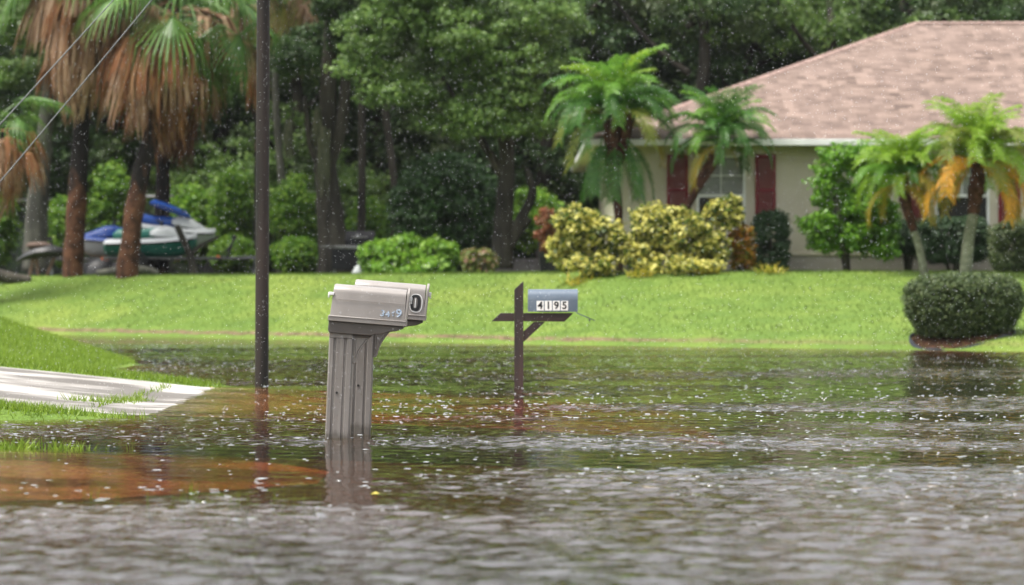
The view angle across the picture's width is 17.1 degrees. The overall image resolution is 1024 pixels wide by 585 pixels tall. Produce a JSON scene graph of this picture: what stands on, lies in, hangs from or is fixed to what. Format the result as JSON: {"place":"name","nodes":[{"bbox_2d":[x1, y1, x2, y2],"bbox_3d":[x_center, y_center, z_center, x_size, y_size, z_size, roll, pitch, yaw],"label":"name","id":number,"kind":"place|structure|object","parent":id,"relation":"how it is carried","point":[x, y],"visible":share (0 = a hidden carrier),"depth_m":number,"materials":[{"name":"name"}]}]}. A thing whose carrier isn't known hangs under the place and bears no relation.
{"place":"outdoors","nodes":[
{"label":"outdoors","id":0,"kind":"place"},
{"bbox_2d":[0,314,226,385],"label":"verge grass","id":1,"kind":"structure","parent":0,"point":[70,352],"depth_m":40.52,"materials":[{"name":"green plant"}]},
{"bbox_2d":[5,462,316,501],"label":"driveway","id":2,"kind":"structure","parent":0,"point":[195,473],"depth_m":17.38,"materials":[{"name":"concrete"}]},
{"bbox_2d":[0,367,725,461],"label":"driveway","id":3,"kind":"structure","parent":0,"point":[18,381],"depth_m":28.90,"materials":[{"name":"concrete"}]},
{"bbox_2d":[0,356,220,449],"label":"edge grass","id":4,"kind":"structure","parent":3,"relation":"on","point":[23,406],"depth_m":26.97,"materials":[{"name":"green plant"}]},
{"bbox_2d":[0,334,1023,584],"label":"water","id":5,"kind":"structure","parent":0,"point":[150,468],"depth_m":20.02,"materials":[{"name":"brown liquid"}]},
{"bbox_2d":[0,344,1023,527],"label":"rain splashes","id":6,"kind":"object","parent":5,"relation":"on","point":[571,447],"visible":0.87,"depth_m":21.26,"materials":[{"name":"grey liquid"}]},
{"bbox_2d":[0,269,1023,584],"bbox_3d":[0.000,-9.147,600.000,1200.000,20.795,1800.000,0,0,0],"label":"ground","id":7,"kind":"structure","parent":0,"point":[600,338],"depth_m":19.10,"materials":[{"name":"green plant"}]},
{"bbox_2d":[0,196,23,266],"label":"undergrowth bush","id":8,"kind":"object","parent":7,"relation":"on","point":[8,227],"visible":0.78,"depth_m":89.73,"materials":[{"name":"green plant"}]},
{"bbox_2d":[0,269,31,282],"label":"fallen log","id":9,"kind":"object","parent":7,"relation":"on","point":[9,277],"visible":0.98,"depth_m":82.90,"materials":[{"name":"brown wood"}]},
{"bbox_2d":[0,0,55,271],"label":"tree","id":10,"kind":"object","parent":7,"relation":"on","point":[36,227],"visible":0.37,"depth_m":85.85,"materials":[{"name":"grey plant"}]},
{"bbox_2d":[0,96,77,219],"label":"cabbage palm","id":11,"kind":"object","parent":7,"relation":"on","point":[9,144],"visible":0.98,"depth_m":79.67,"materials":[{"name":"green plant"}]},
{"bbox_2d":[17,242,62,275],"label":"upturned tub","id":12,"kind":"object","parent":7,"relation":"on","point":[39,250],"visible":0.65,"depth_m":84.33,"materials":[{"name":"grey plastic"}]},
{"bbox_2d":[0,0,120,198],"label":"tree","id":13,"kind":"object","parent":7,"relation":"on","point":[60,134],"visible":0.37,"depth_m":92.44,"materials":[{"name":"green plant"}]},
{"bbox_2d":[48,193,88,268],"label":"undergrowth bush","id":14,"kind":"object","parent":7,"relation":"on","point":[56,232],"visible":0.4,"depth_m":90.49,"materials":[{"name":"green plant"}]},
{"bbox_2d":[0,0,155,275],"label":"tree","id":15,"kind":"object","parent":7,"relation":"on","point":[105,119],"visible":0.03,"depth_m":96.63,"materials":[{"name":"green plant"}]},
{"bbox_2d":[83,258,116,274],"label":"tarpaulin","id":16,"kind":"object","parent":7,"relation":"on","point":[91,265],"visible":0.3,"depth_m":85.94,"materials":[{"name":"grey fabric"}]},
{"bbox_2d":[28,236,179,274],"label":"boat trailer","id":17,"kind":"object","parent":7,"relation":"on","point":[50,238],"visible":0.19,"depth_m":87.53,"materials":[{"name":"metal"}]},
{"bbox_2d":[84,219,122,256],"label":"jet ski","id":18,"kind":"object","parent":17,"relation":"on","point":[95,239],"visible":0.23,"depth_m":87.27,"materials":[{"name":"grey"}]},
{"bbox_2d":[0,0,211,276],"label":"cabbage palm","id":19,"kind":"object","parent":7,"relation":"on","point":[51,17],"visible":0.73,"depth_m":82.30,"materials":[{"name":"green plant"}]},
{"bbox_2d":[85,157,130,261],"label":"undergrowth bush","id":20,"kind":"object","parent":7,"relation":"on","point":[102,205],"visible":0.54,"depth_m":91.59,"materials":[{"name":"green plant"}]},
{"bbox_2d":[0,19,228,235],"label":"tree","id":21,"kind":"object","parent":7,"relation":"on","point":[118,152],"visible":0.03,"depth_m":94.41,"materials":[{"name":"green plant"}]},
{"bbox_2d":[96,265,158,275],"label":"fallen log","id":22,"kind":"object","parent":7,"relation":"on","point":[142,270],"visible":0.62,"depth_m":82.44,"materials":[{"name":"grey plant"}]},
{"bbox_2d":[0,190,315,275],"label":"chain link fence","id":23,"kind":"object","parent":7,"relation":"on","point":[147,196],"visible":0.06,"depth_m":93.00,"materials":[{"name":"metal"}]},
{"bbox_2d":[55,0,284,278],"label":"cabbage palm","id":24,"kind":"object","parent":7,"relation":"on","point":[154,71],"visible":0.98,"depth_m":80.62,"materials":[{"name":"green plant"}]},
{"bbox_2d":[110,31,232,273],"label":"cabbage palm","id":25,"kind":"object","parent":7,"relation":"on","point":[163,163],"visible":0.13,"depth_m":87.83,"materials":[{"name":"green plant"}]},
{"bbox_2d":[101,235,254,272],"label":"boat trailer","id":26,"kind":"object","parent":7,"relation":"on","point":[146,261],"visible":0.55,"depth_m":85.27,"materials":[{"name":"metal"}]},
{"bbox_2d":[103,219,196,256],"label":"jet ski","id":27,"kind":"object","parent":26,"relation":"on","point":[152,244],"visible":0.78,"depth_m":85.18,"materials":[{"name":"green"}]},
{"bbox_2d":[170,182,215,267],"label":"undergrowth bush","id":28,"kind":"object","parent":7,"relation":"on","point":[193,203],"visible":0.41,"depth_m":90.64,"materials":[{"name":"green plant"}]},
{"bbox_2d":[174,225,219,274],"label":"leaning snag","id":29,"kind":"object","parent":7,"relation":"on","point":[190,256],"visible":0.89,"depth_m":83.43,"materials":[{"name":"brown wood"}]},
{"bbox_2d":[65,0,340,273],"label":"tree","id":30,"kind":"object","parent":7,"relation":"on","point":[236,114],"visible":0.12,"depth_m":96.21,"materials":[{"name":"green plant"}]},
{"bbox_2d":[204,166,253,243],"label":"undergrowth bush","id":31,"kind":"object","parent":7,"relation":"on","point":[231,188],"visible":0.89,"depth_m":89.59,"materials":[{"name":"green plant"}]},
{"bbox_2d":[207,233,255,273],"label":"undergrowth bush","id":32,"kind":"object","parent":7,"relation":"on","point":[244,247],"visible":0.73,"depth_m":86.54,"materials":[{"name":"green plant"}]},
{"bbox_2d":[14,382,496,529],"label":"drowned grass","id":33,"kind":"structure","parent":7,"relation":"on","point":[192,506],"depth_m":15.11,"materials":[{"name":"green plant"}]},
{"bbox_2d":[210,0,309,272],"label":"tree","id":34,"kind":"object","parent":7,"relation":"on","point":[278,136],"visible":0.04,"depth_m":89.92,"materials":[{"name":"grey plant"}]},
{"bbox_2d":[255,0,269,385],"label":"utility pole","id":35,"kind":"object","parent":7,"relation":"on","point":[262,202],"visible":0.8,"depth_m":33.54,"materials":[{"name":"brown wood"}]},
{"bbox_2d":[0,0,113,124],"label":"guy wire","id":36,"kind":"object","parent":35,"relation":"attached to","point":[56,62],"visible":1,"depth_m":33.09,"materials":[{"name":"grey metal"}]},
{"bbox_2d":[0,0,151,181],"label":"guy wire","id":37,"kind":"object","parent":35,"relation":"attached to","point":[75,91],"visible":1,"depth_m":33.14,"materials":[{"name":"grey metal"}]},
{"bbox_2d":[212,0,317,252],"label":"tree","id":38,"kind":"object","parent":7,"relation":"on","point":[279,17],"visible":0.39,"depth_m":86.14,"materials":[{"name":"green plant"}]},
{"bbox_2d":[170,0,403,238],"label":"tree","id":39,"kind":"object","parent":7,"relation":"on","point":[349,180],"visible":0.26,"depth_m":93.10,"materials":[{"name":"green plant"}]},
{"bbox_2d":[269,171,317,249],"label":"undergrowth bush","id":40,"kind":"object","parent":7,"relation":"on","point":[292,208],"visible":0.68,"depth_m":88.57,"materials":[{"name":"green plant"}]},
{"bbox_2d":[269,235,317,272],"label":"undergrowth bush","id":41,"kind":"object","parent":7,"relation":"on","point":[300,254],"visible":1,"depth_m":85.48,"materials":[{"name":"green plant"}]},
{"bbox_2d":[289,1,365,270],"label":"tree","id":42,"kind":"object","parent":7,"relation":"on","point":[361,219],"visible":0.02,"depth_m":90.92,"materials":[{"name":"brown wood"}]},
{"bbox_2d":[270,0,421,273],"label":"tree","id":43,"kind":"object","parent":7,"relation":"on","point":[324,129],"visible":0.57,"depth_m":83.74,"materials":[{"name":"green plant"}]},
{"bbox_2d":[320,231,374,272],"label":"grill","id":44,"kind":"object","parent":7,"relation":"on","point":[342,258],"visible":0.77,"depth_m":82.25,"materials":[{"name":"black metal"}]},
{"bbox_2d":[352,265,361,272],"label":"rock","id":45,"kind":"object","parent":7,"relation":"on","point":[357,269],"visible":0.52,"depth_m":81.15,"materials":[{"name":"white stone"}]},
{"bbox_2d":[252,4,471,213],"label":"tree","id":46,"kind":"object","parent":7,"relation":"on","point":[376,121],"visible":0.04,"depth_m":97.91,"materials":[{"name":"green plant"}]},
{"bbox_2d":[344,194,390,261],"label":"undergrowth bush","id":47,"kind":"object","parent":7,"relation":"on","point":[377,223],"visible":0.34,"depth_m":91.58,"materials":[{"name":"green plant"}]},
{"bbox_2d":[325,284,411,446],"bbox_3d":[-0.917,0.810,21.358,0.523,1.714,0.220,2,0,0],"label":"mailbox","id":48,"kind":"object","parent":7,"relation":"on","point":[353,329],"visible":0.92,"depth_m":21.28,"materials":[{"name":"plastic"}]},
{"bbox_2d":[404,288,411,320],"bbox_3d":[-0.646,0.076,21.360,0.042,0.203,0.214,2,0,0],"label":"door","id":49,"kind":"structure","parent":48,"relation":"in","point":[409,299],"depth_m":21.27,"materials":[{"name":"beige plastic"}]},
{"bbox_2d":[380,67,397,238],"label":"tree","id":50,"kind":"object","parent":7,"relation":"on","point":[392,166],"visible":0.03,"depth_m":89.92,"materials":[{"name":"brown plant"}]},
{"bbox_2d":[349,279,430,454],"bbox_3d":[-0.806,0.779,21.918,0.523,1.714,0.220,2,0,0],"label":"mailbox","id":51,"kind":"object","parent":7,"relation":"on","point":[361,394],"visible":0.47,"depth_m":21.86,"materials":[{"name":"plastic"}]},
{"bbox_2d":[424,284,430,314],"bbox_3d":[-0.540,0.044,21.920,0.043,0.203,0.214,2,0,0],"label":"door","id":52,"kind":"structure","parent":51,"relation":"in","point":[428,294],"depth_m":21.82,"materials":[{"name":"beige plastic"}]},
{"bbox_2d":[356,232,461,273],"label":"shrub","id":53,"kind":"object","parent":7,"relation":"on","point":[419,255],"visible":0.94,"depth_m":79.66,"materials":[{"name":"green plant"}]},
{"bbox_2d":[120,353,749,373],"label":"swale grass","id":54,"kind":"structure","parent":7,"relation":"on","point":[544,368],"depth_m":48.80,"materials":[{"name":"green plant"}]},
{"bbox_2d":[384,149,497,259],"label":"shrub","id":55,"kind":"object","parent":7,"relation":"on","point":[422,202],"visible":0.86,"depth_m":84.25,"materials":[{"name":"green plant"}]},
{"bbox_2d":[342,35,564,271],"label":"tree","id":56,"kind":"object","parent":7,"relation":"on","point":[396,118],"visible":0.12,"depth_m":96.73,"materials":[{"name":"green plant"}]},
{"bbox_2d":[323,0,598,268],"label":"tree","id":57,"kind":"object","parent":7,"relation":"on","point":[511,115],"visible":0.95,"depth_m":80.22,"materials":[{"name":"green plant"}]},
{"bbox_2d":[459,247,499,272],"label":"shrub","id":58,"kind":"object","parent":7,"relation":"on","point":[469,263],"visible":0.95,"depth_m":78.89,"materials":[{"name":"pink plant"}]},
{"bbox_2d":[0,0,999,275],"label":"distant wood","id":59,"kind":"object","parent":7,"relation":"on","point":[180,268],"visible":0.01,"depth_m":103.33,"materials":[{"name":"green plant"}]},
{"bbox_2d":[477,259,558,272],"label":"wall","id":60,"kind":"structure","parent":7,"relation":"on","point":[525,265],"depth_m":83.90,"materials":[{"name":"grey concrete"}]},
{"bbox_2d":[513,185,563,255],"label":"undergrowth bush","id":61,"kind":"object","parent":7,"relation":"on","point":[526,238],"visible":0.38,"depth_m":89.64,"materials":[{"name":"green plant"}]},
{"bbox_2d":[406,0,674,258],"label":"tree","id":62,"kind":"object","parent":7,"relation":"on","point":[543,146],"visible":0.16,"depth_m":93.82,"materials":[{"name":"green plant"}]},
{"bbox_2d":[492,282,594,394],"bbox_3d":[0.300,0.685,32.499,0.987,1.586,0.179,0,0,0],"label":"mailbox","id":63,"kind":"object","parent":7,"relation":"on","point":[542,300],"visible":0.97,"depth_m":32.46,"materials":[{"name":"brown wood"}]},
{"bbox_2d":[533,205,558,253],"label":"shrub","id":64,"kind":"object","parent":7,"relation":"on","point":[547,229],"visible":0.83,"depth_m":70.37,"materials":[{"name":"red plant"}]},
{"bbox_2d":[537,243,557,272],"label":"plant pot","id":65,"kind":"object","parent":7,"relation":"on","point":[545,266],"visible":0.38,"depth_m":73.79,"materials":[{"name":"black ceramic"}]},
{"bbox_2d":[557,271,599,285],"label":"spiky plant","id":66,"kind":"object","parent":7,"relation":"on","point":[567,280],"visible":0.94,"depth_m":66.78,"materials":[{"name":"yellow plant"}]},
{"bbox_2d":[543,202,630,277],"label":"shrub","id":67,"kind":"object","parent":7,"relation":"on","point":[580,253],"visible":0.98,"depth_m":67.37,"materials":[{"name":"yellow plant"}]},
{"bbox_2d":[537,44,683,271],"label":"feather palm","id":68,"kind":"object","parent":7,"relation":"on","point":[615,105],"visible":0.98,"depth_m":68.83,"materials":[{"name":"green plant"}]},
{"bbox_2d":[515,0,750,231],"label":"tree","id":69,"kind":"object","parent":7,"relation":"on","point":[687,34],"visible":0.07,"depth_m":95.77,"materials":[{"name":"green plant"}]},
{"bbox_2d":[624,263,657,277],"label":"spiky plant","id":70,"kind":"object","parent":7,"relation":"on","point":[642,271],"visible":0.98,"depth_m":66.78,"materials":[{"name":"yellow plant"}]},
{"bbox_2d":[531,0,783,210],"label":"tree","id":71,"kind":"object","parent":7,"relation":"on","point":[667,13],"visible":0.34,"depth_m":93.03,"materials":[{"name":"green plant"}]},
{"bbox_2d":[619,192,745,275],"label":"shrub","id":72,"kind":"object","parent":7,"relation":"on","point":[696,243],"visible":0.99,"depth_m":67.32,"materials":[{"name":"yellow plant"}]},
{"bbox_2d":[693,263,726,274],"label":"spiky plant","id":73,"kind":"object","parent":7,"relation":"on","point":[708,272],"visible":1,"depth_m":66.77,"materials":[{"name":"yellow plant"}]},
{"bbox_2d":[658,84,779,232],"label":"feather palm","id":74,"kind":"object","parent":7,"relation":"on","point":[725,119],"visible":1,"depth_m":68.76,"materials":[{"name":"green plant"}]},
{"bbox_2d":[725,221,757,271],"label":"shrub","id":75,"kind":"object","parent":7,"relation":"on","point":[743,255],"visible":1,"depth_m":67.85,"materials":[{"name":"orange plant"}]},
{"bbox_2d":[660,0,875,102],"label":"tree","id":76,"kind":"object","parent":7,"relation":"on","point":[789,58],"visible":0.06,"depth_m":96.15,"materials":[{"name":"green plant"}]},
{"bbox_2d":[752,262,787,273],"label":"spiky plant","id":77,"kind":"object","parent":7,"relation":"on","point":[769,268],"visible":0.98,"depth_m":66.75,"materials":[{"name":"yellow plant"}]},
{"bbox_2d":[750,208,792,270],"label":"clipped shrub","id":78,"kind":"object","parent":7,"relation":"on","point":[776,220],"visible":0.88,"depth_m":68.95,"materials":[{"name":"green plant"}]},
{"bbox_2d":[572,21,1023,271],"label":"house","id":79,"kind":"structure","parent":7,"relation":"on","point":[888,59],"depth_m":71.12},
{"bbox_2d":[696,155,745,224],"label":"window","id":80,"kind":"structure","parent":79,"relation":"in","point":[720,182],"depth_m":70.34,"materials":[{"name":"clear glass"}]},
{"bbox_2d":[935,155,989,224],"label":"window","id":81,"kind":"structure","parent":79,"relation":"in","point":[956,210],"depth_m":70.84,"materials":[{"name":"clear glass"}]},
{"bbox_2d":[677,0,973,59],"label":"tree","id":82,"kind":"object","parent":7,"relation":"on","point":[837,14],"visible":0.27,"depth_m":92.72,"materials":[{"name":"green plant"}]},
{"bbox_2d":[793,139,904,271],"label":"tree","id":83,"kind":"object","parent":7,"relation":"on","point":[832,198],"visible":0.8,"depth_m":68.35,"materials":[{"name":"green plant"}]},
{"bbox_2d":[753,0,996,68],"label":"tree","id":84,"kind":"object","parent":7,"relation":"on","point":[892,14],"visible":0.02,"depth_m":94.48,"materials":[{"name":"green plant"}]},
{"bbox_2d":[849,129,959,274],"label":"feather palm","id":85,"kind":"object","parent":7,"relation":"on","point":[886,158],"visible":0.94,"depth_m":66.33,"materials":[{"name":"green plant"}]},
{"bbox_2d":[891,218,922,270],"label":"hedge","id":86,"kind":"object","parent":7,"relation":"on","point":[908,250],"visible":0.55,"depth_m":69.28,"materials":[{"name":"green plant"}]},
{"bbox_2d":[914,215,991,271],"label":"hedge","id":87,"kind":"object","parent":7,"relation":"on","point":[935,252],"visible":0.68,"depth_m":69.02,"materials":[{"name":"green plant"}]},
{"bbox_2d":[884,0,1021,30],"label":"tree","id":88,"kind":"object","parent":7,"relation":"on","point":[887,22],"visible":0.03,"depth_m":94.65,"materials":[{"name":"green plant"}]},
{"bbox_2d":[901,0,1023,21],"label":"tree","id":89,"kind":"object","parent":7,"relation":"on","point":[1012,13],"visible":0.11,"depth_m":92.12,"materials":[{"name":"green plant"}]},
{"bbox_2d":[912,332,1012,348],"bbox_3d":[7.229,0.809,54.800,1.600,0.465,1.720,0,0,0],"label":"mulch bed","id":90,"kind":"object","parent":7,"relation":"on","point":[943,342],"visible":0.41,"depth_m":54.28,"materials":[{"name":"brown soil"}]},
{"bbox_2d":[900,271,1023,339],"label":"clipped shrub","id":91,"kind":"object","parent":90,"relation":"on","point":[1003,297],"visible":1,"depth_m":54.18,"materials":[{"name":"green plant"}]},
{"bbox_2d":[909,330,1015,349],"bbox_3d":[7.229,0.757,54.800,1.702,0.432,1.845,0,0,0],"label":"bed edging","id":92,"kind":"object","parent":7,"relation":"on","point":[912,343],"visible":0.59,"depth_m":54.23,"materials":[{"name":"black plastic"}]},
{"bbox_2d":[903,92,1023,272],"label":"feather palm","id":93,"kind":"object","parent":7,"relation":"on","point":[972,141],"visible":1,"depth_m":65.72,"materials":[{"name":"green plant"}]},
{"bbox_2d":[985,218,1023,272],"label":"clipped shrub","id":94,"kind":"object","parent":7,"relation":"on","point":[1003,237],"visible":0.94,"depth_m":67.72,"materials":[{"name":"green plant"}]},
{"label":"rack","id":95,"kind":"object","parent":7,"relation":"on","visible":0},
{"bbox_2d":[142,199,215,249],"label":"jet ski","id":96,"kind":"object","parent":95,"relation":"on","point":[150,221],"visible":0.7,"depth_m":87.14,"materials":[{"name":"grey"}]},
{"bbox_2d":[0,0,1023,490],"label":"falling rain","id":97,"kind":"object","parent":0,"point":[520,210],"visible":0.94,"depth_m":21.19,"materials":[{"name":"white"}]}
]}

